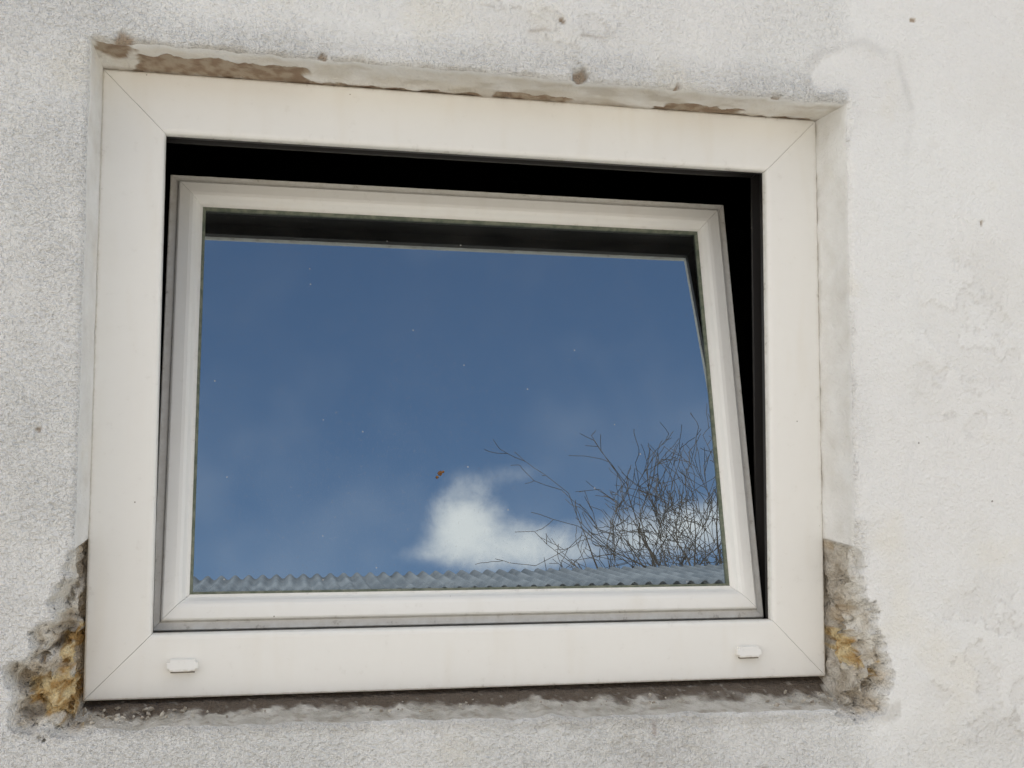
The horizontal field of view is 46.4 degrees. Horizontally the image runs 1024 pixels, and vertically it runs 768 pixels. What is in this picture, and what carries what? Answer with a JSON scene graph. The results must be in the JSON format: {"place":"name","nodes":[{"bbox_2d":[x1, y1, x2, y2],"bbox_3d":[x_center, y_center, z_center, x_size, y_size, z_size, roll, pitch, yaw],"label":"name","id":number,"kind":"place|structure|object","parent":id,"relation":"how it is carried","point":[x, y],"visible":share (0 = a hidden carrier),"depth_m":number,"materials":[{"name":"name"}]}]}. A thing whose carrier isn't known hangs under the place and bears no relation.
{"place":"outdoors","nodes":[
{"label":"outdoors","id":0,"kind":"place"},
{"bbox_3d":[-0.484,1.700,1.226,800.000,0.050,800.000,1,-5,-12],"label":"ground","id":1,"kind":"structure","parent":0,"visible":0},
{"bbox_2d":[158,143,754,591],"bbox_3d":[-0.324,0.436,2.977,3.400,2.500,3.250,1,-5,-12],"label":"dark room","id":2,"kind":"object","parent":1,"relation":"on","point":[538,397],"visible":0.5,"depth_m":4.67,"materials":[{"name":"black"}]},
{"bbox_3d":[-0.060,0.017,1.553,0.674,0.483,0.103,1,-5,-12],"label":"glass pane","id":3,"kind":"object","parent":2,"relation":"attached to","visible":0},
{"bbox_2d":[693,231,729,584],"bbox_3d":[0.270,0.025,1.625,0.004,0.490,0.114,1,-5,-12],"label":"gasket","id":4,"kind":"object","parent":3,"relation":"attached to","point":[711,419],"visible":1,"depth_m":1.62,"materials":[{"name":"rubber"}]},
{"bbox_2d":[0,0,1023,767],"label":"front wall","id":5,"kind":"structure","parent":1,"relation":"on","point":[930,638],"depth_m":1.47,"materials":[{"name":"white paint"}]},
{"bbox_2d":[67,40,102,718],"bbox_3d":[-0.485,-0.005,1.334,0.030,0.749,0.093,1,-5,-12],"label":"side reveal","id":6,"kind":"object","parent":5,"relation":"attached to","point":[94,127],"visible":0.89,"depth_m":1.34,"materials":[{"name":"white paint"}]},
{"bbox_2d":[75,676,840,730],"bbox_3d":[-0.034,0.377,1.402,0.909,0.028,0.092,1,-5,-12],"label":"mortar window sill","id":7,"kind":"structure","parent":5,"relation":"on","point":[578,701],"depth_m":1.40,"materials":[{"name":"grey concrete"}]},
{"bbox_2d":[84,618,824,700],"bbox_3d":[-0.046,0.330,1.463,0.899,0.072,0.065,1,-5,-12],"label":"frame bottom","id":8,"kind":"object","parent":7,"relation":"on","point":[283,661],"visible":0.93,"depth_m":1.42,"materials":[{"name":"white plastic"}]},
{"bbox_2d":[83,70,166,699],"bbox_3d":[-0.450,-0.003,1.402,0.072,0.724,0.065,1,-5,-12],"label":"frame","id":9,"kind":"object","parent":8,"relation":"on","point":[119,619],"visible":1,"depth_m":1.37,"materials":[{"name":"white plastic"}]},
{"bbox_2d":[103,69,814,236],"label":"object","id":10,"kind":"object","parent":9,"relation":"attached to","point":[208,111],"depth_m":1.52,"materials":[{"name":"white plastic"}]},
{"bbox_2d":[167,659,197,671],"bbox_3d":[-0.374,0.319,1.355,0.034,0.013,0.010,1,-5,-12],"label":"drain cap","id":11,"kind":"object","parent":8,"relation":"attached to","point":[181,665],"visible":1,"depth_m":1.35,"materials":[{"name":"white plastic"}]},
{"bbox_2d":[170,671,194,672],"bbox_3d":[-0.374,0.326,1.356,0.026,0.002,0.006,1,-5,-12],"label":"drain cap slot","id":12,"kind":"object","parent":11,"relation":"attached to","point":[184,672],"visible":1,"depth_m":1.35,"materials":[{"name":"white plastic"}]},
{"bbox_2d":[153,586,763,631],"bbox_3d":[-0.051,0.280,1.487,0.761,0.050,0.054,1,-5,-12],"label":"sash bottom","id":13,"kind":"object","parent":8,"relation":"on","point":[221,612],"visible":0.89,"depth_m":1.46,"materials":[{"name":"white plastic"}]},
{"bbox_2d":[153,175,202,628],"bbox_3d":[-0.414,0.014,1.488,0.042,0.578,0.169,1,-5,-12],"label":"sash","id":14,"kind":"object","parent":13,"relation":"on","point":[176,450],"visible":0.89,"depth_m":1.46,"materials":[{"name":"white plastic"}]},
{"bbox_2d":[190,583,729,594],"bbox_3d":[-0.050,0.255,1.485,0.679,0.006,0.012,1,-5,-12],"label":"gasket bottom","id":15,"kind":"object","parent":13,"relation":"on","point":[436,589],"visible":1,"depth_m":1.48,"materials":[{"name":"rubber"}]},
{"bbox_2d":[189,207,205,594],"bbox_3d":[-0.390,0.011,1.483,0.004,0.490,0.114,1,-5,-12],"label":"gasket","id":16,"kind":"object","parent":15,"relation":"on","point":[197,406],"visible":1,"depth_m":1.47,"materials":[{"name":"rubber"}]},
{"bbox_2d":[697,206,763,616],"bbox_3d":[0.290,0.029,1.640,0.042,0.578,0.169,1,-5,-12],"label":"sash","id":17,"kind":"object","parent":13,"relation":"on","point":[740,532],"visible":0.89,"depth_m":1.61,"materials":[{"name":"white plastic"}]},
{"bbox_2d":[735,646,761,657],"bbox_3d":[0.297,0.336,1.499,0.032,0.013,0.010,1,-5,-12],"label":"drain cap","id":18,"kind":"object","parent":8,"relation":"attached to","point":[746,651],"visible":1,"depth_m":1.50,"materials":[{"name":"white plastic"}]},
{"bbox_2d":[750,121,824,674],"bbox_3d":[0.359,0.013,1.576,0.072,0.724,0.065,1,-5,-12],"label":"frame","id":19,"kind":"object","parent":8,"relation":"on","point":[787,414],"visible":0.86,"depth_m":1.55,"materials":[{"name":"white plastic"}]},
{"bbox_2d":[81,690,844,724],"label":"mortar crumbs","id":20,"kind":"object","parent":7,"relation":"on","point":[162,713],"visible":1,"depth_m":1.33,"materials":[{"name":"grey concrete"}]},
{"bbox_2d":[92,40,844,120],"bbox_3d":[-0.031,-0.363,1.461,0.910,0.012,0.092,1,-5,-12],"label":"lintel reveal","id":21,"kind":"object","parent":5,"relation":"attached to","point":[157,58],"visible":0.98,"depth_m":1.44,"materials":[{"name":"white paint"}]},
{"bbox_2d":[816,104,854,698],"bbox_3d":[0.419,0.024,1.528,0.028,0.753,0.093,1,-5,-12],"label":"side reveal","id":22,"kind":"object","parent":5,"relation":"attached to","point":[835,351],"visible":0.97,"depth_m":1.52,"materials":[{"name":"white paint"}]}
]}

